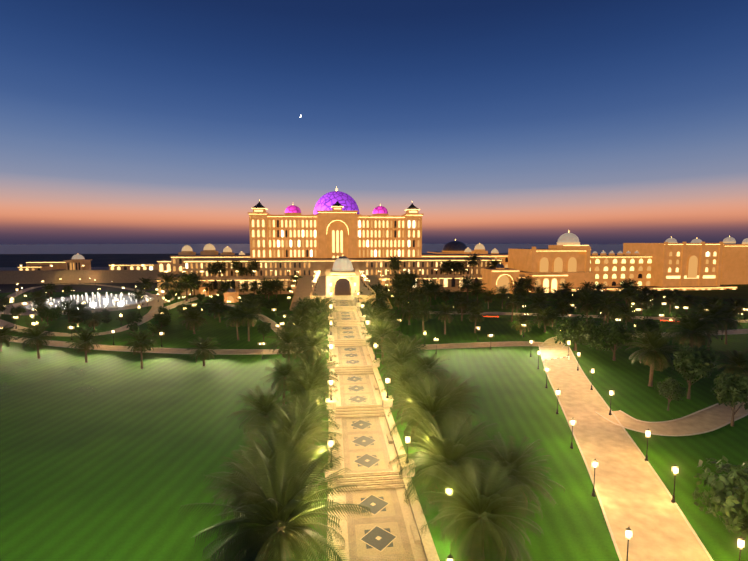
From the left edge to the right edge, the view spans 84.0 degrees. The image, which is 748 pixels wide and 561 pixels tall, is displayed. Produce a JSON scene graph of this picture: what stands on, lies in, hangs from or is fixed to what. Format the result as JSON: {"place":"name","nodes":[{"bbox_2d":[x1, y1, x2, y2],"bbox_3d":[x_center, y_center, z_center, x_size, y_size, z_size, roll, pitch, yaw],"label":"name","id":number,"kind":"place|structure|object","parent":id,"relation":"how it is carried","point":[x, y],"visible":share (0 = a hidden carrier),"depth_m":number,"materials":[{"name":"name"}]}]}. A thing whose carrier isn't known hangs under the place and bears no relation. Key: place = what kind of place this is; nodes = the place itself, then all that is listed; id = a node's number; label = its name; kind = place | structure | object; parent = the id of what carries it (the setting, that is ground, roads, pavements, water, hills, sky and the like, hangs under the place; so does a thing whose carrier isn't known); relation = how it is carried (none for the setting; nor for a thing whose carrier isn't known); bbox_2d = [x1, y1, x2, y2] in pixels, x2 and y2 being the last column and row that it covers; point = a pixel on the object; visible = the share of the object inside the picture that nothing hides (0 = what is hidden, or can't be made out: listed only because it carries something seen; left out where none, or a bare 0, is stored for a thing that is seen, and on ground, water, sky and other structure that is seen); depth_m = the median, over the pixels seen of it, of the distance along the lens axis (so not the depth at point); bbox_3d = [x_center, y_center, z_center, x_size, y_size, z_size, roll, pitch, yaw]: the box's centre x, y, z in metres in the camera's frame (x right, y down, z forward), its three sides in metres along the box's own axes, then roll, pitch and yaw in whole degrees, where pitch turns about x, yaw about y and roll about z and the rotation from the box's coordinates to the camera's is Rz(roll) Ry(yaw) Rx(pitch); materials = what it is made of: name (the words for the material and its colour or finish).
{"place":"outdoors","nodes":[
{"label":"outdoors","id":0,"kind":"place"},
{"bbox_2d":[1,294,174,314],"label":"fountain plaza paving","id":1,"kind":"structure","parent":0,"point":[8,309],"depth_m":238.34,"materials":[{"name":"stone"}]},
{"bbox_2d":[40,282,56,299],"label":"palm","id":2,"kind":"object","parent":1,"relation":"on","point":[48,287],"visible":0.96,"depth_m":262.88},
{"bbox_2d":[23,292,153,310],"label":"fountain","id":3,"kind":"object","parent":1,"relation":"on","point":[106,301],"visible":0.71,"depth_m":252.18,"materials":[{"name":"white liquid"}]},
{"bbox_2d":[0,254,177,292],"bbox_3d":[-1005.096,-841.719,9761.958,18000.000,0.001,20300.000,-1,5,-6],"label":"ground","id":4,"kind":"structure","parent":0,"point":[16,260],"depth_m":822.53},
{"bbox_2d":[0,243,249,283],"bbox_3d":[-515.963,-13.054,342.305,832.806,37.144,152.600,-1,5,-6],"label":"palace wing","id":5,"kind":"structure","parent":4,"relation":"on","point":[73,270],"depth_m":375.75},
{"bbox_2d":[210,261,228,275],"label":"palm","id":6,"kind":"object","parent":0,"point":[221,268],"visible":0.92,"depth_m":296.84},
{"bbox_2d":[246,259,259,276],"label":"palm","id":7,"kind":"object","parent":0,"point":[254,264],"visible":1,"depth_m":298.10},
{"bbox_2d":[0,244,622,253],"bbox_3d":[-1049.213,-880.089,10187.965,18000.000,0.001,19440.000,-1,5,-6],"label":"sea","id":8,"kind":"structure","parent":0,"point":[126,248],"depth_m":2804.75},
{"bbox_2d":[248,186,423,257],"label":"palace","id":9,"kind":"structure","parent":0,"point":[336,224],"depth_m":341.17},
{"bbox_2d":[156,274,525,310],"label":"palace podium","id":10,"kind":"object","parent":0,"point":[304,287],"visible":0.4,"depth_m":290.56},
{"bbox_2d":[183,257,502,276],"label":"palace terrace wing","id":11,"kind":"structure","parent":10,"relation":"on","point":[312,266],"depth_m":313.89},
{"bbox_2d":[438,260,456,274],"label":"palm","id":12,"kind":"object","parent":10,"relation":"on","point":[447,267],"visible":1,"depth_m":310.17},
{"bbox_2d":[463,253,481,274],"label":"palm","id":13,"kind":"object","parent":10,"relation":"on","point":[473,261],"visible":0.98,"depth_m":315.05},
{"bbox_2d":[0,284,747,560],"bbox_3d":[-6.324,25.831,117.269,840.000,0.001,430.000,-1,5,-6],"label":"lawn","id":14,"kind":"structure","parent":0,"point":[123,461],"depth_m":81.56,"materials":[{"name":"green plant"}]},
{"bbox_2d":[0,326,18,351],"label":"palm","id":15,"kind":"object","parent":14,"relation":"on","point":[4,335],"visible":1,"depth_m":139.38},
{"bbox_2d":[9,306,26,318],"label":"tree","id":16,"kind":"object","parent":14,"relation":"on","point":[16,311],"visible":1,"depth_m":199.42,"materials":[{"name":"green plant"}]},
{"bbox_2d":[16,323,55,358],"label":"palm","id":17,"kind":"object","parent":14,"relation":"on","point":[37,341],"visible":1,"depth_m":129.26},
{"bbox_2d":[25,289,49,302],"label":"palm","id":18,"kind":"object","parent":14,"relation":"on","point":[37,294],"visible":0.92,"depth_m":214.30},
{"bbox_2d":[28,297,52,320],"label":"palm","id":19,"kind":"object","parent":14,"relation":"on","point":[37,305],"visible":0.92,"depth_m":191.35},
{"bbox_2d":[37,306,54,324],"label":"tree","id":20,"kind":"object","parent":14,"relation":"on","point":[45,312],"visible":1,"depth_m":183.98,"materials":[{"name":"green plant"}]},
{"bbox_2d":[54,298,79,322],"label":"palm","id":21,"kind":"object","parent":14,"relation":"on","point":[65,307],"visible":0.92,"depth_m":188.51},
{"bbox_2d":[66,308,87,325],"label":"palm","id":22,"kind":"object","parent":14,"relation":"on","point":[77,316],"visible":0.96,"depth_m":180.53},
{"bbox_2d":[66,327,103,362],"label":"palm","id":23,"kind":"object","parent":14,"relation":"on","point":[84,337],"visible":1,"depth_m":125.48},
{"bbox_2d":[82,311,106,328],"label":"palm","id":24,"kind":"object","parent":14,"relation":"on","point":[94,318],"visible":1,"depth_m":174.46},
{"bbox_2d":[124,311,142,330],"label":"tree","id":25,"kind":"object","parent":14,"relation":"on","point":[133,317],"visible":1,"depth_m":170.28,"materials":[{"name":"green plant"}]},
{"bbox_2d":[128,288,146,308],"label":"palm","id":26,"kind":"object","parent":14,"relation":"on","point":[139,295],"visible":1,"depth_m":224.10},
{"bbox_2d":[120,328,157,368],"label":"palm","id":27,"kind":"object","parent":14,"relation":"on","point":[138,344],"visible":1,"depth_m":119.36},
{"bbox_2d":[137,277,154,292],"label":"palm","id":28,"kind":"object","parent":14,"relation":"on","point":[145,283],"visible":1,"depth_m":283.59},
{"bbox_2d":[154,311,170,327],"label":"tree","id":29,"kind":"object","parent":14,"relation":"on","point":[163,317],"visible":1,"depth_m":177.60,"materials":[{"name":"green plant"}]},
{"bbox_2d":[152,272,180,292],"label":"palm","id":30,"kind":"object","parent":14,"relation":"on","point":[167,280],"visible":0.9,"depth_m":267.39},
{"bbox_2d":[172,270,202,300],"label":"palm","id":31,"kind":"object","parent":14,"relation":"on","point":[187,278],"visible":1,"depth_m":258.04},
{"bbox_2d":[179,308,210,333],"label":"palm","id":32,"kind":"object","parent":14,"relation":"on","point":[193,316],"visible":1,"depth_m":164.46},
{"bbox_2d":[186,337,220,365],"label":"palm","id":33,"kind":"object","parent":14,"relation":"on","point":[205,352],"visible":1,"depth_m":121.53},
{"bbox_2d":[201,296,225,317],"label":"palm","id":34,"kind":"object","parent":14,"relation":"on","point":[214,301],"visible":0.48,"depth_m":199.96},
{"bbox_2d":[206,301,229,321],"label":"palm","id":35,"kind":"object","parent":14,"relation":"on","point":[219,309],"visible":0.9,"depth_m":189.27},
{"bbox_2d":[223,288,238,302],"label":"garden kiosk","id":36,"kind":"object","parent":14,"relation":"on","point":[231,295],"visible":0.96,"depth_m":253.06,"materials":[{"name":"stone"}]},
{"bbox_2d":[222,305,245,339],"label":"palm","id":37,"kind":"object","parent":14,"relation":"on","point":[229,321],"visible":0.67,"depth_m":153.52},
{"bbox_2d":[229,301,264,340],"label":"palm","id":38,"kind":"object","parent":14,"relation":"on","point":[247,310],"visible":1,"depth_m":152.29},
{"bbox_2d":[239,296,266,326],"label":"palm","id":39,"kind":"object","parent":14,"relation":"on","point":[250,301],"visible":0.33,"depth_m":179.94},
{"bbox_2d":[226,385,290,441],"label":"palm","id":40,"kind":"object","parent":14,"relation":"on","point":[261,405],"visible":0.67,"depth_m":75.56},
{"bbox_2d":[204,436,314,530],"bbox_3d":[-13.998,26.135,51.374,12.773,11.201,12.820,2,2,44],"label":"palm","id":41,"kind":"object","parent":14,"relation":"on","point":[226,475],"visible":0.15,"depth_m":50.52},
{"bbox_2d":[256,321,270,342],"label":"tree","id":42,"kind":"object","parent":14,"relation":"on","point":[263,328],"visible":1,"depth_m":150.30,"materials":[{"name":"green plant"}]},
{"bbox_2d":[255,280,280,299],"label":"palm","id":43,"kind":"object","parent":14,"relation":"on","point":[269,290],"visible":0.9,"depth_m":264.45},
{"bbox_2d":[265,298,278,310],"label":"tree","id":44,"kind":"object","parent":14,"relation":"on","point":[273,304],"visible":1,"depth_m":221.13,"materials":[{"name":"green plant"}]},
{"bbox_2d":[177,436,370,560],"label":"palm","id":45,"kind":"object","parent":14,"relation":"on","point":[278,509],"visible":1,"depth_m":40.94,"materials":[{"name":"plant"}]},
{"bbox_2d":[224,420,339,522],"bbox_3d":[-11.635,25.182,53.652,14.703,12.726,14.574,-1,7,7],"label":"palm","id":46,"kind":"object","parent":14,"relation":"on","point":[300,447],"visible":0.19,"depth_m":54.43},
{"bbox_2d":[260,357,309,403],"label":"palm","id":47,"kind":"object","parent":14,"relation":"on","point":[280,370],"visible":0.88,"depth_m":91.65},
{"bbox_2d":[265,326,306,373],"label":"palm","id":48,"kind":"object","parent":14,"relation":"on","point":[288,346],"visible":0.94,"depth_m":111.50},
{"bbox_2d":[242,393,342,476],"bbox_3d":[-12.224,24.543,63.505,15.921,12.230,14.881,0,7,-13],"label":"palm","id":49,"kind":"object","parent":14,"relation":"on","point":[283,417],"visible":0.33,"depth_m":63.71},
{"bbox_2d":[280,311,312,351],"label":"palm","id":50,"kind":"object","parent":14,"relation":"on","point":[297,321],"visible":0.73,"depth_m":135.69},
{"bbox_2d":[285,304,312,331],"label":"palm","id":51,"kind":"object","parent":14,"relation":"on","point":[300,311],"visible":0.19,"depth_m":159.64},
{"bbox_2d":[270,388,338,447],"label":"palm","id":52,"kind":"object","parent":14,"relation":"on","point":[318,406],"visible":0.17,"depth_m":75.33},
{"bbox_2d":[278,364,338,410],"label":"palm","id":53,"kind":"object","parent":14,"relation":"on","point":[311,383],"visible":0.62,"depth_m":87.42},
{"bbox_2d":[291,328,332,364],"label":"palm","id":54,"kind":"object","parent":14,"relation":"on","point":[313,342],"visible":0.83,"depth_m":108.77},
{"bbox_2d":[298,322,327,344],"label":"palm","id":55,"kind":"object","parent":14,"relation":"on","point":[312,329],"visible":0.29,"depth_m":129.25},
{"bbox_2d":[290,351,338,395],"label":"palm","id":56,"kind":"object","parent":14,"relation":"on","point":[316,364],"visible":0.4,"depth_m":96.73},
{"bbox_2d":[301,308,336,337],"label":"palm","id":57,"kind":"object","parent":14,"relation":"on","point":[315,318],"visible":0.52,"depth_m":139.44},
{"bbox_2d":[305,294,337,320],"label":"palm","id":58,"kind":"object","parent":14,"relation":"on","point":[320,305],"visible":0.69,"depth_m":163.83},
{"bbox_2d":[362,314,395,336],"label":"palm","id":59,"kind":"object","parent":14,"relation":"on","point":[377,318],"visible":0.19,"depth_m":147.30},
{"bbox_2d":[370,289,390,304],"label":"palm","id":60,"kind":"object","parent":14,"relation":"on","point":[380,295],"visible":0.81,"depth_m":197.93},
{"bbox_2d":[324,292,439,560],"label":"walkway","id":61,"kind":"structure","parent":14,"relation":"on","point":[390,527],"depth_m":66.15,"materials":[{"name":"stone"}]},
{"bbox_2d":[325,255,360,295],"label":"gate pavilion","id":62,"kind":"structure","parent":61,"relation":"on","point":[342,267],"depth_m":196.43,"materials":[{"name":"stone"}]},
{"bbox_2d":[362,318,401,363],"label":"palm","id":63,"kind":"object","parent":14,"relation":"on","point":[377,338],"visible":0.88,"depth_m":123.21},
{"bbox_2d":[373,337,411,367],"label":"palm","id":64,"kind":"object","parent":14,"relation":"on","point":[389,341],"visible":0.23,"depth_m":114.01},
{"bbox_2d":[372,337,423,385],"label":"palm","id":65,"kind":"object","parent":14,"relation":"on","point":[403,354],"visible":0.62,"depth_m":103.13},
{"bbox_2d":[392,287,409,309],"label":"palm","id":66,"kind":"object","parent":14,"relation":"on","point":[401,295],"visible":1,"depth_m":215.19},
{"bbox_2d":[379,359,424,407],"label":"palm","id":67,"kind":"object","parent":14,"relation":"on","point":[402,372],"visible":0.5,"depth_m":90.99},
{"bbox_2d":[395,298,421,324],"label":"palm","id":68,"kind":"object","parent":14,"relation":"on","point":[406,310],"visible":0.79,"depth_m":183.21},
{"bbox_2d":[394,334,426,372],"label":"palm","id":69,"kind":"object","parent":14,"relation":"on","point":[418,342],"visible":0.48,"depth_m":113.91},
{"bbox_2d":[384,371,447,432],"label":"palm","id":70,"kind":"object","parent":14,"relation":"on","point":[397,402],"visible":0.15,"depth_m":78.70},
{"bbox_2d":[409,285,429,301],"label":"palm","id":71,"kind":"object","parent":14,"relation":"on","point":[419,292],"visible":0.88,"depth_m":226.83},
{"bbox_2d":[409,298,436,334],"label":"palm","id":72,"kind":"object","parent":14,"relation":"on","point":[422,313],"visible":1,"depth_m":163.48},
{"bbox_2d":[405,349,450,386],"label":"palm","id":73,"kind":"object","parent":14,"relation":"on","point":[428,363],"visible":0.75,"depth_m":99.76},
{"bbox_2d":[421,281,439,304],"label":"palm","id":74,"kind":"object","parent":14,"relation":"on","point":[430,288],"visible":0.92,"depth_m":240.04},
{"bbox_2d":[385,368,480,451],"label":"palm","id":75,"kind":"object","parent":14,"relation":"on","point":[432,403],"visible":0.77,"depth_m":68.27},
{"bbox_2d":[431,302,458,333],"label":"palm","id":76,"kind":"object","parent":14,"relation":"on","point":[445,310],"visible":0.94,"depth_m":164.42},
{"bbox_2d":[388,407,515,519],"bbox_3d":[10.403,24.708,57.057,16.986,13.048,15.876,0,7,-19],"label":"palm","id":77,"kind":"object","parent":14,"relation":"on","point":[450,448],"visible":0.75,"depth_m":55.90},
{"bbox_2d":[420,371,483,432],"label":"palm","id":78,"kind":"object","parent":14,"relation":"on","point":[461,385],"visible":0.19,"depth_m":79.33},
{"bbox_2d":[451,292,472,320],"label":"palm","id":79,"kind":"object","parent":14,"relation":"on","point":[461,298],"visible":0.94,"depth_m":192.70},
{"bbox_2d":[457,275,478,301],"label":"palm","id":80,"kind":"object","parent":14,"relation":"on","point":[466,280],"visible":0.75,"depth_m":252.63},
{"bbox_2d":[464,304,487,332],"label":"palm","id":81,"kind":"object","parent":14,"relation":"on","point":[473,312],"visible":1,"depth_m":167.22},
{"bbox_2d":[466,278,486,301],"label":"palm","id":82,"kind":"object","parent":14,"relation":"on","point":[477,288],"visible":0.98,"depth_m":239.10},
{"bbox_2d":[421,456,543,560],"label":"palm","id":83,"kind":"object","parent":14,"relation":"on","point":[479,514],"visible":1,"depth_m":46.34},
{"bbox_2d":[479,288,497,308],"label":"palm","id":84,"kind":"object","parent":14,"relation":"on","point":[488,296],"visible":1,"depth_m":229.02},
{"bbox_2d":[493,285,511,307],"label":"palm","id":85,"kind":"object","parent":14,"relation":"on","point":[502,290],"visible":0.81,"depth_m":230.19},
{"bbox_2d":[458,432,564,519],"bbox_3d":[18.169,26.235,56.310,12.318,10.123,13.179,-2,6,-33],"label":"palm","id":86,"kind":"object","parent":14,"relation":"on","point":[514,457],"visible":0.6,"depth_m":55.05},
{"bbox_2d":[500,291,524,321],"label":"tree","id":87,"kind":"object","parent":14,"relation":"on","point":[510,302],"visible":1,"depth_m":190.71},
{"bbox_2d":[508,278,529,294],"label":"palm","id":88,"kind":"object","parent":14,"relation":"on","point":[518,284],"visible":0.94,"depth_m":242.76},
{"bbox_2d":[510,312,533,334],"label":"palm","id":89,"kind":"object","parent":14,"relation":"on","point":[521,320],"visible":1,"depth_m":163.71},
{"bbox_2d":[520,275,538,292],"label":"palm","id":90,"kind":"object","parent":14,"relation":"on","point":[528,280],"visible":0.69,"depth_m":258.07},
{"bbox_2d":[522,293,553,317],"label":"tree","id":91,"kind":"object","parent":14,"relation":"on","point":[537,301],"visible":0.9,"depth_m":195.43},
{"bbox_2d":[528,285,550,298],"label":"palm","id":92,"kind":"object","parent":14,"relation":"on","point":[539,290],"visible":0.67,"depth_m":248.73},
{"bbox_2d":[527,305,560,331],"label":"palm","id":93,"kind":"object","parent":14,"relation":"on","point":[544,313],"visible":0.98,"depth_m":167.76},
{"bbox_2d":[553,299,574,319],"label":"palm","id":94,"kind":"object","parent":14,"relation":"on","point":[563,307],"visible":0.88,"depth_m":196.51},
{"bbox_2d":[553,289,577,306],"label":"tree","id":95,"kind":"object","parent":14,"relation":"on","point":[564,295],"visible":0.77,"depth_m":221.94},
{"bbox_2d":[552,314,602,350],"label":"tree","id":96,"kind":"object","parent":14,"relation":"on","point":[581,332],"visible":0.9,"depth_m":137.05,"materials":[{"name":"green plant"}]},
{"bbox_2d":[571,287,604,321],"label":"tree","id":97,"kind":"object","parent":14,"relation":"on","point":[585,306],"visible":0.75,"depth_m":180.88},
{"bbox_2d":[588,291,623,323],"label":"tree","id":98,"kind":"object","parent":14,"relation":"on","point":[607,304],"visible":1,"depth_m":170.76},
{"bbox_2d":[589,321,637,360],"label":"tree","id":99,"kind":"object","parent":14,"relation":"on","point":[614,335],"visible":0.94,"depth_m":128.46,"materials":[{"name":"green plant"}]},
{"bbox_2d":[612,302,642,328],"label":"tree","id":100,"kind":"object","parent":14,"relation":"on","point":[626,311],"visible":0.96,"depth_m":170.75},
{"bbox_2d":[616,280,638,305],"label":"palm","id":101,"kind":"object","parent":14,"relation":"on","point":[624,286],"visible":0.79,"depth_m":240.36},
{"bbox_2d":[619,288,640,305],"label":"tree","id":102,"kind":"object","parent":14,"relation":"on","point":[628,296],"visible":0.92,"depth_m":225.16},
{"bbox_2d":[629,293,654,313],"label":"tree","id":103,"kind":"object","parent":14,"relation":"on","point":[642,303],"visible":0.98,"depth_m":211.15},
{"bbox_2d":[633,316,660,333],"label":"tree","id":104,"kind":"object","parent":14,"relation":"on","point":[650,324],"visible":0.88,"depth_m":144.13,"materials":[{"name":"green plant"}]},
{"bbox_2d":[620,322,684,386],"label":"palm","id":105,"kind":"object","parent":14,"relation":"on","point":[653,343],"visible":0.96,"depth_m":104.01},
{"bbox_2d":[654,377,687,410],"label":"tree","id":106,"kind":"object","parent":14,"relation":"on","point":[669,387],"visible":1,"depth_m":89.17,"materials":[{"name":"green plant"}]},
{"bbox_2d":[660,290,681,313],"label":"tree","id":107,"kind":"object","parent":14,"relation":"on","point":[669,299],"visible":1,"depth_m":213.00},
{"bbox_2d":[674,294,699,310],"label":"tree","id":108,"kind":"object","parent":14,"relation":"on","point":[686,300],"visible":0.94,"depth_m":217.43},
{"bbox_2d":[672,343,719,398],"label":"tree","id":109,"kind":"object","parent":14,"relation":"on","point":[690,363],"visible":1,"depth_m":94.09,"materials":[{"name":"green plant"}]},
{"bbox_2d":[665,309,727,347],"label":"tree","id":110,"kind":"object","parent":14,"relation":"on","point":[693,335],"visible":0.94,"depth_m":116.26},
{"bbox_2d":[686,301,739,349],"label":"tree","id":111,"kind":"object","parent":14,"relation":"on","point":[710,310],"visible":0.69,"depth_m":135.56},
{"bbox_2d":[700,296,729,316],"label":"tree","id":112,"kind":"object","parent":14,"relation":"on","point":[711,302],"visible":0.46,"depth_m":202.72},
{"bbox_2d":[691,456,747,539],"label":"tree","id":113,"kind":"object","parent":14,"relation":"on","point":[733,509],"visible":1,"depth_m":49.02,"materials":[{"name":"green plant"}]},
{"bbox_2d":[709,304,747,344],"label":"tree","id":114,"kind":"object","parent":14,"relation":"on","point":[732,319],"visible":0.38,"depth_m":147.27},
{"bbox_2d":[712,371,747,426],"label":"tree","id":115,"kind":"object","parent":14,"relation":"on","point":[736,390],"visible":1,"depth_m":81.64,"materials":[{"name":"green plant"}]},
{"bbox_2d":[716,348,747,376],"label":"tree","id":116,"kind":"object","parent":14,"relation":"on","point":[737,361],"visible":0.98,"depth_m":105.22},
{"bbox_2d":[724,297,747,312],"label":"palm","id":117,"kind":"object","parent":14,"relation":"on","point":[737,303],"visible":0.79,"depth_m":203.30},
{"bbox_2d":[0,284,747,560],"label":"roads","id":118,"kind":"structure","parent":0,"point":[633,494],"depth_m":78.32,"materials":[{"name":"concrete"}]},
{"bbox_2d":[0,0,747,243],"label":"sky","id":119,"kind":"structure","parent":0,"point":[122,121],"materials":[{"name":"blue"}]},
{"bbox_2d":[422,231,747,293],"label":"palace wing","id":120,"kind":"structure","parent":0,"point":[673,263],"depth_m":328.46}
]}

